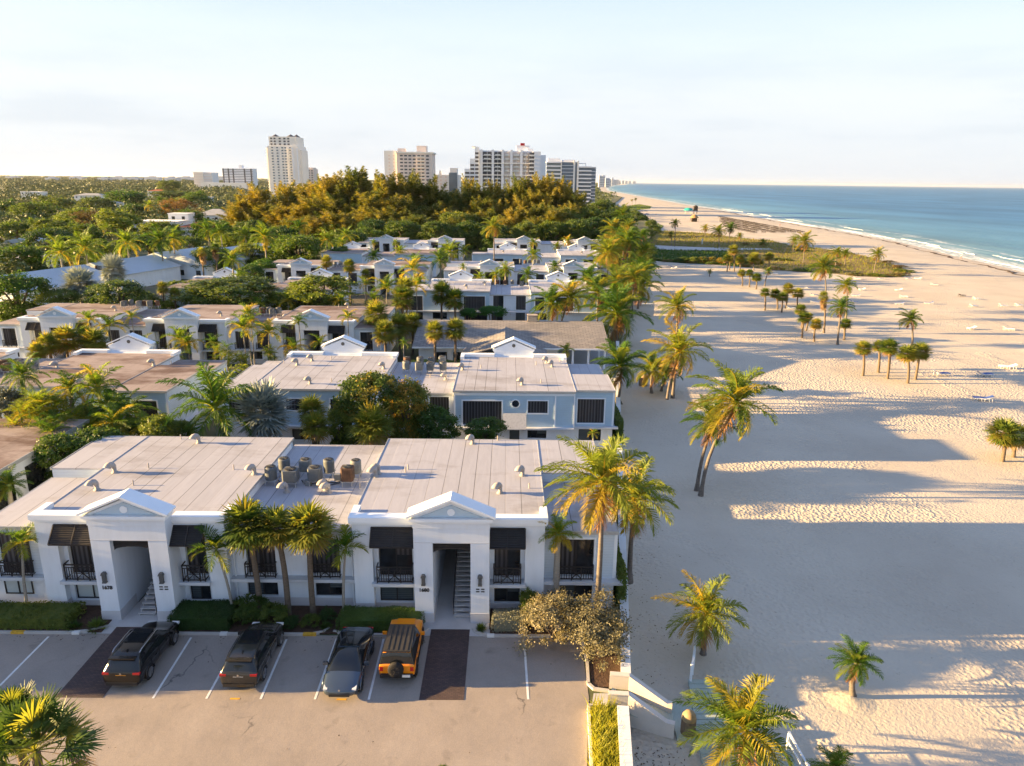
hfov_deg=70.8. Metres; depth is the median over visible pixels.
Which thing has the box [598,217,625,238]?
coconut palm
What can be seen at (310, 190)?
casuarina tree
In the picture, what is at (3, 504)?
window
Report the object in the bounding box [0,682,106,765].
cabbage palm
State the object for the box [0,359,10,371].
air conditioner
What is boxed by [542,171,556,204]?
casuarina tree
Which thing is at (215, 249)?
fan palm
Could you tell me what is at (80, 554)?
window
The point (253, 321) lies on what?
feather palm
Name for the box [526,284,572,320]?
coconut palm
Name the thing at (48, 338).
cabbage palm
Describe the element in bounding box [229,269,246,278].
feather palm
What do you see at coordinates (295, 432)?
window
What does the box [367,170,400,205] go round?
casuarina tree
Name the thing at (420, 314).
window
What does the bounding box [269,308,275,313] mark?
air conditioner
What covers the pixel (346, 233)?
feather palm
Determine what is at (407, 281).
cabbage palm
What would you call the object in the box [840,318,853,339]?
cabbage palm
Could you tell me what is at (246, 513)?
cabbage palm
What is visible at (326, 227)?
broadleaf tree
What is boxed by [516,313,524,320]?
window
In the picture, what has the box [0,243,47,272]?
broadleaf tree
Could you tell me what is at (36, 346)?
cabbage palm
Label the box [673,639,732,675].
sand mound
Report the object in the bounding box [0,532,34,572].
window
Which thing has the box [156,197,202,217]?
broadleaf tree
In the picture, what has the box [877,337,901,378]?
cabbage palm
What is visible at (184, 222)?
white house
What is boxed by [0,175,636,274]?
treeline
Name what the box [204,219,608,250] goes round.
undergrowth
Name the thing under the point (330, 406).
window
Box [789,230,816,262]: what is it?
coconut palm
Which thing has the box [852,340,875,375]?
cabbage palm
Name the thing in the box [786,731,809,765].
wooden railing
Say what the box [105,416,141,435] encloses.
shrub
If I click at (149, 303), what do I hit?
air conditioner
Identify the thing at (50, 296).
broadleaf tree
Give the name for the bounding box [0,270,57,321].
broadleaf tree
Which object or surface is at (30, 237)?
broadleaf tree
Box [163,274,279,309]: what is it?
broadleaf tree
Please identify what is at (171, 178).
block
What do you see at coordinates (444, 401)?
window
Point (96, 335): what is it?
cabbage palm
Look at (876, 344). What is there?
cabbage palm
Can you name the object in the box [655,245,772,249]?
sandy path
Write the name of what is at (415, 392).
sea grape tree
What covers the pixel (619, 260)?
coconut palm
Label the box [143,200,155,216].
feather palm
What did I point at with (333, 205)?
casuarina tree
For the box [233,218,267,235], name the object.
broadleaf tree
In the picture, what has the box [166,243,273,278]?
metal roof building
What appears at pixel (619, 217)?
shrub
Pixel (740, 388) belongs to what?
coconut palm
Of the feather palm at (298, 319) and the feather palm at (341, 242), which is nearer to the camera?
the feather palm at (298, 319)
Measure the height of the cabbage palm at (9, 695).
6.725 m
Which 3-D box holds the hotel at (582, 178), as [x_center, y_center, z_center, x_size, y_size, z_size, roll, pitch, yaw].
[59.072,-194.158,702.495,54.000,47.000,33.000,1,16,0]
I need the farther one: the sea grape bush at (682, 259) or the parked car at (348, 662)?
the sea grape bush at (682, 259)
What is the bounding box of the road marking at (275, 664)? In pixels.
[0,636,528,699]
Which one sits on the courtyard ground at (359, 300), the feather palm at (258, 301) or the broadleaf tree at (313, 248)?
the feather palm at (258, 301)
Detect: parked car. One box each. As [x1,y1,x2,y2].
[102,621,179,685]
[219,622,283,686]
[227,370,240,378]
[322,627,374,696]
[379,618,424,677]
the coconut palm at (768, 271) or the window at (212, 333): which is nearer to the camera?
the window at (212, 333)
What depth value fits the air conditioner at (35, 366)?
74.72 m
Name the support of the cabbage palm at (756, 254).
on the beach sand
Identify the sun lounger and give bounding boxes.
[933,370,950,376]
[972,395,993,401]
[976,370,993,376]
[998,363,1017,369]
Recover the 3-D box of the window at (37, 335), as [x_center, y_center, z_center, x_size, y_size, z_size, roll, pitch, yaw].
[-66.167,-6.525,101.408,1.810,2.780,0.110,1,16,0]
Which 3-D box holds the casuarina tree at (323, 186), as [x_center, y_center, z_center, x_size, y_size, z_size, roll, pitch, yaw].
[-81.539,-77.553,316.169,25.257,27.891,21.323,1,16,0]
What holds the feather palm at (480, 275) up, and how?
on the courtyard ground at (359, 300)
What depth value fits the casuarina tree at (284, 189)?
322.73 m
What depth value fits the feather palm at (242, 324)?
94.12 m
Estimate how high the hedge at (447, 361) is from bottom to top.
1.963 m
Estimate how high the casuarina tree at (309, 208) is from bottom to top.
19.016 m
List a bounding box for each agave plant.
[66,620,84,630]
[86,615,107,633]
[318,620,333,631]
[476,621,487,631]
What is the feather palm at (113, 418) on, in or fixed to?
on the courtyard ground at (359, 300)
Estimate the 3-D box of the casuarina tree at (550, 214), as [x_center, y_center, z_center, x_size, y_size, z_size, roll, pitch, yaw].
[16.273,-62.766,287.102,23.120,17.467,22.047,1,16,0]
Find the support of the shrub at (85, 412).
on the courtyard ground at (359, 300)
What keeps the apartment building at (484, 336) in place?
on the courtyard ground at (359, 300)
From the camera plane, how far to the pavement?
43.82 m
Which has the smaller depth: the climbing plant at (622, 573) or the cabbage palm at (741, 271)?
the climbing plant at (622, 573)
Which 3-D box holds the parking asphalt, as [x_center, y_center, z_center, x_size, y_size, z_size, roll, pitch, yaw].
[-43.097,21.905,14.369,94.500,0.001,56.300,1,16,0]
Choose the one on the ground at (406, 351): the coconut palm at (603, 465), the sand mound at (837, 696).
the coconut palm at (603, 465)
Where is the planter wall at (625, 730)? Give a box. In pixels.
[617,705,632,765]
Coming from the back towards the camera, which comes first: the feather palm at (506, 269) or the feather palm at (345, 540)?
the feather palm at (506, 269)
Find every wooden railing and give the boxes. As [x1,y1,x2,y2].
[689,646,695,680]
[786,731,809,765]
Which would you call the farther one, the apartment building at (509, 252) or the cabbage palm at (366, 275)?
the apartment building at (509, 252)
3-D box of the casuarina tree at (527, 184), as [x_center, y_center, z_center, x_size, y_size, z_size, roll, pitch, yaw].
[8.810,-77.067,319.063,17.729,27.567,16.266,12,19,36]
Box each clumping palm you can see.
[0,387,66,426]
[10,387,83,420]
[24,409,73,435]
[44,404,99,428]
[79,415,110,428]
[207,340,237,375]
[232,350,252,371]
[259,344,280,360]
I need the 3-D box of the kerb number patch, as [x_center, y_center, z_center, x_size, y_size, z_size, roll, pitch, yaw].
[-13.214,14.548,41.713,24.370,0.147,0.210,1,16,0]
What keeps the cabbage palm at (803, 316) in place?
on the beach sand
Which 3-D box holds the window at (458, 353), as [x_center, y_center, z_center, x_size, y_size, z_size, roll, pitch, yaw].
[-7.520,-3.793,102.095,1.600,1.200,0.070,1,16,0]
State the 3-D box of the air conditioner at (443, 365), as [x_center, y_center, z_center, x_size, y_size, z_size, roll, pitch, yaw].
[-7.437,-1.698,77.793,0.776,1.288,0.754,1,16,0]
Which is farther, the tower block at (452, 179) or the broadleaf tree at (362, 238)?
the tower block at (452, 179)
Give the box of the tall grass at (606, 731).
[582,693,631,765]
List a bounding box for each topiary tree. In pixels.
[459,308,479,319]
[477,305,507,319]
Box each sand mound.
[645,397,687,409]
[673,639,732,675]
[678,489,721,506]
[823,682,876,716]
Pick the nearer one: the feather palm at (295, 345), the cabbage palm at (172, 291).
the feather palm at (295, 345)
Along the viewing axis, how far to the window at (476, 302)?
132.00 m
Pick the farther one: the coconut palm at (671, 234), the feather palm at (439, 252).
the coconut palm at (671, 234)
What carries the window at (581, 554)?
in the apartment building at (114, 521)
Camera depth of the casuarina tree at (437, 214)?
292.39 m
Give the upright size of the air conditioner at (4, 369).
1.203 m
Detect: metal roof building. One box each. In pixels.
[0,264,114,304]
[85,254,181,289]
[146,246,208,258]
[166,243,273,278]
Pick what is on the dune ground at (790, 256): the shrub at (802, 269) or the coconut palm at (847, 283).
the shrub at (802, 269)
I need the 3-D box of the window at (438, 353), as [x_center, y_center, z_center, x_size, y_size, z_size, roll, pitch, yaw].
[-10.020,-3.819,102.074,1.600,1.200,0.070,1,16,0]
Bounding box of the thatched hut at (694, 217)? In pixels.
[690,214,698,221]
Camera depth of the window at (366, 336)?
101.73 m
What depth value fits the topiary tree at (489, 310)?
126.86 m
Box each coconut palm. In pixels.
[478,216,506,260]
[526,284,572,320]
[533,433,660,625]
[545,279,592,320]
[550,241,561,252]
[560,235,573,246]
[568,264,605,286]
[573,282,653,343]
[576,273,617,320]
[580,455,678,584]
[581,254,615,269]
[586,238,624,262]
[588,235,625,287]
[590,233,637,268]
[590,338,649,396]
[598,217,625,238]
[598,263,641,297]
[601,226,643,266]
[606,224,644,266]
[608,202,632,224]
[615,262,651,316]
[618,265,664,308]
[619,218,638,231]
[619,251,658,279]
[623,258,661,301]
[630,239,658,259]
[630,350,670,393]
[634,228,650,241]
[640,318,713,399]
[651,569,748,655]
[653,285,696,398]
[654,362,683,391]
[667,231,675,245]
[670,219,679,246]
[671,672,799,765]
[679,394,740,491]
[685,358,782,496]
[700,223,708,234]
[708,223,726,245]
[722,221,737,241]
[736,232,743,239]
[747,255,758,269]
[757,238,768,246]
[763,266,772,285]
[787,236,799,251]
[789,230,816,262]
[802,743,853,765]
[804,253,841,291]
[822,294,855,344]
[826,634,884,696]
[827,246,844,267]
[833,275,857,318]
[840,247,852,264]
[868,246,887,272]
[896,308,923,345]
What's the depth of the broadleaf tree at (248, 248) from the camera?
200.76 m
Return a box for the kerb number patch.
[71,630,493,637]
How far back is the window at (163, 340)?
101.59 m
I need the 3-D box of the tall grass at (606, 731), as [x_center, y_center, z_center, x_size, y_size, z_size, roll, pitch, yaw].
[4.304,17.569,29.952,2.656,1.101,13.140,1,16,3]
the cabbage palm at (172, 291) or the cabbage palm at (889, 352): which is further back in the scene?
the cabbage palm at (172, 291)
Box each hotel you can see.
[464,143,545,190]
[545,158,595,204]
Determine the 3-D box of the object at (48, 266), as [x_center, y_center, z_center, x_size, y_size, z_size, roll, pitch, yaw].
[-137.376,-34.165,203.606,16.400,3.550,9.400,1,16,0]
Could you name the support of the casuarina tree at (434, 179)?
on the ground at (406, 351)
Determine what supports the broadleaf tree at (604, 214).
on the ground at (406, 351)
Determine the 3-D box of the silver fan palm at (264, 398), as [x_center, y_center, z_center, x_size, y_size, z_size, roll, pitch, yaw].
[-21.534,3.963,62.406,5.910,9.379,5.915,1,16,0]
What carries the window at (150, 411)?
in the apartment building at (144, 363)
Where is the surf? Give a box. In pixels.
[726,209,1023,268]
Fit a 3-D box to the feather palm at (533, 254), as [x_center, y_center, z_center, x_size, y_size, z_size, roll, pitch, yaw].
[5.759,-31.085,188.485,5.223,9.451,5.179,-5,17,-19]
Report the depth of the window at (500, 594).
44.42 m
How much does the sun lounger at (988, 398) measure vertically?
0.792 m
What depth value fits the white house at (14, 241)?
235.97 m
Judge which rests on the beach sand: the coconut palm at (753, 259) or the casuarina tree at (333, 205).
the coconut palm at (753, 259)
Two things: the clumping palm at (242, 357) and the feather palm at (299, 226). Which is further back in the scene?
the feather palm at (299, 226)
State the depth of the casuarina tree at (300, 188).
318.93 m
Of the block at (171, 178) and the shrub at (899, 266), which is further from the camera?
the block at (171, 178)
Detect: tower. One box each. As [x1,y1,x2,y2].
[598,176,602,186]
[605,178,609,187]
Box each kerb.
[0,625,608,692]
[587,702,603,765]
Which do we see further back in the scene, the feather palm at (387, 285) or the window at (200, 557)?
the feather palm at (387, 285)
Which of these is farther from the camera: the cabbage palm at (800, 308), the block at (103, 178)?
the block at (103, 178)
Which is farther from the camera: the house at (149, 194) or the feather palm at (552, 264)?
the house at (149, 194)
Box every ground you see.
[0,175,656,765]
[153,260,625,501]
[628,204,662,231]
[650,231,906,276]
[653,249,739,266]
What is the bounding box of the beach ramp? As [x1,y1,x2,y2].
[611,688,673,719]
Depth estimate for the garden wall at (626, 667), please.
45.50 m
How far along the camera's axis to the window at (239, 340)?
101.80 m
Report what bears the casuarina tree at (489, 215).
on the ground at (406, 351)
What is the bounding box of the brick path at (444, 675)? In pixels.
[56,627,469,699]
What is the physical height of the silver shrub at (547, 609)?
3.439 m
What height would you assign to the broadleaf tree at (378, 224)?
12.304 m
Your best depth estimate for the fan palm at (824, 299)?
132.31 m
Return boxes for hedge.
[0,600,86,630]
[166,598,240,630]
[335,605,425,632]
[411,359,460,362]
[490,607,527,632]
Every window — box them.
[0,327,18,346]
[0,475,16,509]
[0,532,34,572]
[4,581,34,593]
[25,460,46,491]
[34,330,43,343]
[70,546,94,571]
[76,585,98,597]
[108,330,119,342]
[130,330,141,335]
[130,400,158,417]
[159,332,166,347]
[187,534,208,572]
[191,586,211,598]
[205,329,217,347]
[206,352,219,359]
[227,401,243,413]
[235,331,248,347]
[247,541,276,571]
[248,582,278,594]
[251,352,262,358]
[257,332,269,347]
[265,271,273,281]
[285,272,290,280]
[285,398,304,411]
[286,333,295,348]
[292,429,307,438]
[313,540,340,572]
[316,583,341,594]
[329,398,354,409]
[332,334,343,341]
[348,273,356,282]
[359,331,373,349]
[368,273,374,283]
[379,549,412,574]
[380,587,413,600]
[408,295,422,309]
[409,312,422,320]
[429,396,449,414]
[433,312,446,318]
[436,352,446,359]
[453,352,461,359]
[461,400,502,425]
[463,296,485,309]
[464,313,486,319]
[493,296,503,306]
[493,313,502,319]
[494,549,519,575]
[494,588,519,600]
[500,274,507,284]
[509,430,518,439]
[511,399,519,407]
[512,258,521,264]
[515,296,525,310]
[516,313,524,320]
[517,274,524,283]
[527,400,548,414]
[527,430,545,437]
[534,297,544,311]
[536,274,543,279]
[536,313,546,319]
[555,297,573,311]
[560,537,596,577]
[560,585,591,597]
[576,398,605,423]
[578,429,600,439]
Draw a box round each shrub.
[0,386,23,417]
[16,409,56,418]
[30,431,81,481]
[57,424,129,455]
[64,401,101,425]
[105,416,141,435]
[137,413,184,435]
[165,418,197,435]
[230,592,271,625]
[256,601,289,622]
[282,615,299,629]
[297,612,322,628]
[319,605,336,620]
[327,404,351,444]
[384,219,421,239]
[410,402,462,438]
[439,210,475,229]
[462,415,510,438]
[512,586,582,656]
[518,586,540,619]
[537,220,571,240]
[556,585,634,672]
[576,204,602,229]
[611,213,638,227]
[631,212,642,217]
[636,214,648,220]
[644,228,655,235]
[645,219,656,225]
[647,225,661,232]
[773,257,793,260]
[792,268,812,271]
[865,273,886,276]
[885,273,903,276]
[890,268,916,272]
[892,264,912,267]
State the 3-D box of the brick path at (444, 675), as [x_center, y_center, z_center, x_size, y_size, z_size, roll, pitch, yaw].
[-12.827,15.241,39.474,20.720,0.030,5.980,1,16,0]
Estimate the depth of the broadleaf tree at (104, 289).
114.76 m
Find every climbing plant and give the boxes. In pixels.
[612,402,623,445]
[613,539,628,608]
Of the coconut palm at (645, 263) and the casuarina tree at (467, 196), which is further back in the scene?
the casuarina tree at (467, 196)
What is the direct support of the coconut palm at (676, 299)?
on the beach sand
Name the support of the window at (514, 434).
in the apartment building at (521, 388)
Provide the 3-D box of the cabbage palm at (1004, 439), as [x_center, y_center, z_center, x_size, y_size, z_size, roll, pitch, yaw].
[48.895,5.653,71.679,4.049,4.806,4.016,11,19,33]
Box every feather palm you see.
[0,352,50,400]
[0,464,33,504]
[0,522,37,602]
[23,216,35,225]
[35,233,82,267]
[43,370,92,417]
[62,225,107,264]
[64,361,128,430]
[75,309,101,327]
[85,385,132,422]
[88,401,142,435]
[94,312,129,342]
[100,222,116,235]
[102,388,160,435]
[105,225,146,257]
[122,309,142,332]
[125,410,167,435]
[142,223,183,260]
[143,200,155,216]
[153,195,165,203]
[155,361,257,436]
[157,224,190,253]
[160,324,197,359]
[170,347,191,359]
[173,331,203,359]
[188,524,237,603]
[192,217,218,243]
[202,333,225,355]
[204,220,233,246]
[217,247,246,275]
[225,312,259,353]
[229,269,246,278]
[232,222,257,244]
[233,302,262,364]
[237,312,261,364]
[247,220,282,258]
[248,297,271,306]
[252,318,288,360]
[275,291,301,309]
[277,337,309,355]
[286,312,308,350]
[288,218,311,249]
[309,333,327,350]
[313,227,339,247]
[325,523,367,610]
[329,291,353,305]
[335,226,358,244]
[335,237,347,246]
[337,308,358,335]
[356,275,375,303]
[362,291,384,305]
[365,248,381,262]
[369,238,377,248]
[370,273,399,303]
[390,244,408,255]
[391,238,399,249]
[396,255,428,281]
[397,337,409,356]
[401,272,429,320]
[403,250,426,261]
[426,247,453,278]
[435,238,463,261]
[457,243,471,260]
[458,263,466,270]
[473,270,488,278]
[488,267,504,284]
[497,261,514,279]
[518,266,538,284]
[522,246,542,264]
[527,237,539,251]
[537,512,582,613]
[547,260,563,272]
[558,343,575,356]
[587,428,600,439]
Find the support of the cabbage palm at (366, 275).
on the courtyard ground at (359, 300)
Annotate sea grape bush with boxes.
[674,256,689,262]
[687,257,699,263]
[695,256,709,263]
[705,256,715,261]
[715,257,723,263]
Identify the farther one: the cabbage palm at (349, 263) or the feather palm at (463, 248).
the feather palm at (463, 248)
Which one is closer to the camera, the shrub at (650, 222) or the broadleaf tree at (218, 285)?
the broadleaf tree at (218, 285)
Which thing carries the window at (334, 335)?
in the apartment building at (21, 332)
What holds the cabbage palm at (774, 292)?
on the beach sand
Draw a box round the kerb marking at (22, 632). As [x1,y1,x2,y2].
[10,630,315,635]
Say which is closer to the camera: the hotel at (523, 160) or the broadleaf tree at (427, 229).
the broadleaf tree at (427, 229)
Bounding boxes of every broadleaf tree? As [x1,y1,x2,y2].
[0,199,21,215]
[0,219,30,237]
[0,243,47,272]
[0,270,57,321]
[2,201,64,220]
[13,226,76,249]
[25,217,83,233]
[30,287,83,305]
[31,195,76,213]
[47,222,106,239]
[50,206,95,222]
[68,195,120,210]
[68,208,104,229]
[74,239,130,265]
[80,277,151,303]
[91,207,147,239]
[101,188,148,206]
[114,291,161,308]
[115,202,154,218]
[129,230,169,254]
[135,220,186,238]
[144,190,192,203]
[152,299,181,308]
[156,179,182,193]
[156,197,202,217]
[162,234,209,250]
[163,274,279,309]
[164,279,196,293]
[165,209,211,222]
[175,190,215,205]
[176,286,216,305]
[186,219,232,239]
[189,244,236,272]
[217,231,255,247]
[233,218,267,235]
[234,241,271,263]
[236,262,267,277]
[250,235,279,242]
[250,257,277,279]
[260,242,294,260]
[261,291,294,309]
[265,226,297,238]
[268,232,330,259]
[276,272,360,307]
[284,281,318,309]
[314,222,348,235]
[327,245,350,251]
[334,230,370,243]
[350,226,383,238]
[354,217,393,236]
[418,220,459,239]
[446,219,484,252]
[479,223,512,250]
[510,220,542,238]
[553,205,582,232]
[558,218,598,238]
[583,216,612,238]
[590,199,616,218]
[597,209,619,231]
[625,241,644,264]
[639,243,657,266]
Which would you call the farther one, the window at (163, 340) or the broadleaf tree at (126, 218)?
the broadleaf tree at (126, 218)
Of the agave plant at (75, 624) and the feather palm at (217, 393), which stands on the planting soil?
the agave plant at (75, 624)
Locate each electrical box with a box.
[304,479,311,485]
[334,474,340,480]
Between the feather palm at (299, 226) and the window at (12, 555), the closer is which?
the window at (12, 555)
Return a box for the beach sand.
[599,183,1023,765]
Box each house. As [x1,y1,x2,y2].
[0,237,52,250]
[20,191,47,197]
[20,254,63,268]
[74,193,105,201]
[134,219,188,234]
[147,189,169,197]
[167,213,194,223]
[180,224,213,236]
[196,209,226,219]
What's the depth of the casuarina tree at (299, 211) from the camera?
299.42 m
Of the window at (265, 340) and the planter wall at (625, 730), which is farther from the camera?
the window at (265, 340)
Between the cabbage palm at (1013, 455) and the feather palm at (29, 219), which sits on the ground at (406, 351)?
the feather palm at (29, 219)
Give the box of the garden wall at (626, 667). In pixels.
[616,341,630,673]
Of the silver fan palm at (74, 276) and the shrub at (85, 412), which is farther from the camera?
the silver fan palm at (74, 276)
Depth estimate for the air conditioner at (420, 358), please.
79.25 m
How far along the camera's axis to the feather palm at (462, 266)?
158.74 m
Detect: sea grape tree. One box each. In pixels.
[330,368,404,444]
[379,375,430,438]
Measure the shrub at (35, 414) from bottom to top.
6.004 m
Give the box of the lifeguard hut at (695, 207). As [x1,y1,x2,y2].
[693,205,697,213]
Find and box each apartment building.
[0,303,394,364]
[0,332,226,435]
[0,418,89,509]
[0,433,622,622]
[165,267,348,308]
[222,335,617,448]
[263,258,433,294]
[321,241,439,276]
[357,234,464,259]
[404,270,612,323]
[412,314,608,368]
[444,259,614,287]
[472,242,601,264]
[493,236,601,252]
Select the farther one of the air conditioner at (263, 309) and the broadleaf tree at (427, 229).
the broadleaf tree at (427, 229)
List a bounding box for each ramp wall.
[608,690,674,738]
[609,671,672,713]
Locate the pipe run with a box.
[278,480,340,484]
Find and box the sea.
[606,183,1023,271]
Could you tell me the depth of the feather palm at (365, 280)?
141.78 m
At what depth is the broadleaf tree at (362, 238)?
242.10 m
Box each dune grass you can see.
[627,204,661,229]
[650,248,749,266]
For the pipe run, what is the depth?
49.30 m
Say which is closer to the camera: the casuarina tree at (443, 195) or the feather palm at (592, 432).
the feather palm at (592, 432)
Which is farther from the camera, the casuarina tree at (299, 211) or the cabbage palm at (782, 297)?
the casuarina tree at (299, 211)
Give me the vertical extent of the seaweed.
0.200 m
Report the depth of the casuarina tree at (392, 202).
293.53 m
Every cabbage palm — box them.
[0,679,51,765]
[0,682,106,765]
[24,340,49,357]
[33,330,62,358]
[50,324,80,357]
[73,325,93,347]
[78,328,110,348]
[155,280,169,307]
[166,286,182,308]
[217,492,272,612]
[251,502,294,614]
[278,498,338,613]
[294,393,329,444]
[298,408,331,444]
[319,254,332,269]
[342,258,356,303]
[344,400,395,444]
[360,268,371,305]
[362,297,392,325]
[371,318,398,351]
[387,312,412,357]
[388,283,415,336]
[393,275,417,332]
[405,311,422,354]
[423,320,446,362]
[429,279,451,319]
[442,286,467,317]
[443,317,467,362]
[722,253,731,271]
[727,244,739,270]
[735,254,746,269]
[736,268,746,285]
[745,269,752,286]
[747,252,760,263]
[750,272,762,288]
[759,287,770,310]
[763,252,774,268]
[769,287,780,309]
[775,291,788,312]
[781,282,795,307]
[791,287,804,305]
[794,303,806,327]
[797,311,811,337]
[805,312,814,330]
[807,317,822,341]
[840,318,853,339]
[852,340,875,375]
[871,339,881,372]
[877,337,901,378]
[893,343,921,383]
[909,341,933,379]
[982,416,1023,461]
[1003,423,1023,457]
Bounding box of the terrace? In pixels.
[558,348,615,380]
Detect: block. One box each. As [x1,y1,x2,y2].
[45,176,60,179]
[69,176,86,179]
[97,177,112,181]
[110,176,128,180]
[127,176,142,179]
[144,176,162,180]
[164,176,180,180]
[177,176,193,179]
[193,172,218,188]
[201,165,257,189]
[266,134,309,192]
[309,168,317,184]
[384,146,435,196]
[436,168,460,191]
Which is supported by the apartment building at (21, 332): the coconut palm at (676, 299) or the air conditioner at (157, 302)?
the air conditioner at (157, 302)
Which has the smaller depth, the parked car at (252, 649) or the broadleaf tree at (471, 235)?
the parked car at (252, 649)
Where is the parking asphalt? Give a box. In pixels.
[0,634,588,765]
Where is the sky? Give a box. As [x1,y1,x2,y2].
[0,0,1023,187]
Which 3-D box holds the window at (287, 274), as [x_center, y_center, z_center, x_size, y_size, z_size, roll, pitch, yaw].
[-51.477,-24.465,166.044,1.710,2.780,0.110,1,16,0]
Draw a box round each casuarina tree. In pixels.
[216,194,261,226]
[218,204,249,226]
[236,181,285,221]
[240,203,279,225]
[257,203,295,226]
[268,216,311,231]
[270,179,301,207]
[278,201,313,225]
[280,180,309,217]
[293,179,323,205]
[295,195,324,221]
[297,214,327,247]
[308,210,359,244]
[310,173,338,213]
[311,169,351,205]
[312,191,358,222]
[336,165,370,210]
[341,188,386,221]
[342,165,374,220]
[350,206,386,228]
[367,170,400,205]
[369,193,416,220]
[371,205,408,235]
[372,169,397,195]
[379,168,434,210]
[386,196,427,222]
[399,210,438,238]
[410,174,449,213]
[411,200,453,232]
[417,181,441,219]
[423,207,456,231]
[435,191,463,212]
[437,188,459,209]
[439,213,483,245]
[443,189,468,211]
[454,196,471,213]
[458,182,481,214]
[460,173,474,192]
[460,195,501,215]
[465,210,485,224]
[470,180,503,211]
[470,194,502,205]
[470,206,498,241]
[481,197,508,217]
[484,217,517,242]
[486,179,504,207]
[495,186,510,208]
[499,205,526,226]
[501,179,522,207]
[503,192,537,224]
[510,172,528,204]
[515,217,547,239]
[519,201,545,219]
[520,187,553,213]
[521,177,534,205]
[528,171,562,208]
[530,192,558,209]
[539,203,577,232]
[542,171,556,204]
[551,175,572,208]
[551,180,575,207]
[554,183,571,205]
[558,200,586,228]
[568,188,593,218]
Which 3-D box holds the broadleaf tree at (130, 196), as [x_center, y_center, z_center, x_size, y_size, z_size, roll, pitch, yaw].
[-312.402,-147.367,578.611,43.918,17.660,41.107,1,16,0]
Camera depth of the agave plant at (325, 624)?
42.21 m
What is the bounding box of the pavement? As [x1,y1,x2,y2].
[83,549,607,705]
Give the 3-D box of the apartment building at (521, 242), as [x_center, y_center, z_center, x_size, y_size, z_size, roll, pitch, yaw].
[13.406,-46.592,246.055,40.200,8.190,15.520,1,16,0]
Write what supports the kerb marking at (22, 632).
on the kerb at (593, 688)
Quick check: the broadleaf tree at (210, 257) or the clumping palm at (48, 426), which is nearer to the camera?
the clumping palm at (48, 426)
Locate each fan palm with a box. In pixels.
[56,265,101,302]
[96,252,130,301]
[196,247,206,275]
[209,243,221,271]
[230,376,295,436]
[818,290,828,332]
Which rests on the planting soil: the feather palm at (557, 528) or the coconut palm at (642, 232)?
the feather palm at (557, 528)
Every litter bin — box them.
[639,375,646,385]
[680,709,696,737]
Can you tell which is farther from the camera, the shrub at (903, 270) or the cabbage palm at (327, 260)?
the shrub at (903, 270)
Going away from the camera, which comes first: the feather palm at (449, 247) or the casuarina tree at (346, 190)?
the feather palm at (449, 247)
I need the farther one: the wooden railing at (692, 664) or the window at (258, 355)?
the window at (258, 355)
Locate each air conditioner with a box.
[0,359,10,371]
[1,362,11,374]
[28,363,38,371]
[120,300,127,308]
[128,299,134,307]
[136,300,142,307]
[146,300,152,308]
[154,300,160,307]
[259,307,265,315]
[264,464,278,485]
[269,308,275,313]
[276,307,281,315]
[278,456,289,477]
[281,466,299,487]
[298,457,311,476]
[307,464,322,486]
[323,457,335,477]
[340,464,354,486]
[350,458,362,478]
[402,360,409,372]
[403,356,410,366]
[415,361,422,373]
[417,356,423,367]
[426,361,433,373]
[428,357,434,363]
[438,355,445,367]
[439,361,446,373]
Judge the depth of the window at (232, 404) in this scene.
69.57 m
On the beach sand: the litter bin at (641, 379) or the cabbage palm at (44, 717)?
the litter bin at (641, 379)
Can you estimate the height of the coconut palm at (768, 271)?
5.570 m
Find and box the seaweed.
[705,208,1023,275]
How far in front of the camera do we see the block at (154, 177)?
4163.32 m
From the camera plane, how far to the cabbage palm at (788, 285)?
158.53 m
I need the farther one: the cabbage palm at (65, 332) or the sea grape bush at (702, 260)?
the sea grape bush at (702, 260)
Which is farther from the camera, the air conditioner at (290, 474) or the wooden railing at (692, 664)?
the air conditioner at (290, 474)
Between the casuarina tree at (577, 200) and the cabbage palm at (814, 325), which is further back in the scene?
the casuarina tree at (577, 200)
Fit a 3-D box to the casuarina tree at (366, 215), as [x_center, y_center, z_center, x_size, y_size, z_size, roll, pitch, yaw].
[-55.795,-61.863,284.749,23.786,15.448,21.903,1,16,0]
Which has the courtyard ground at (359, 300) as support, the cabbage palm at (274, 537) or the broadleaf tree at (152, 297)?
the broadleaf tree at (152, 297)
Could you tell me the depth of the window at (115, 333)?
101.51 m
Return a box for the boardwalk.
[672,679,796,765]
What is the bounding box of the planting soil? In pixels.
[0,605,620,687]

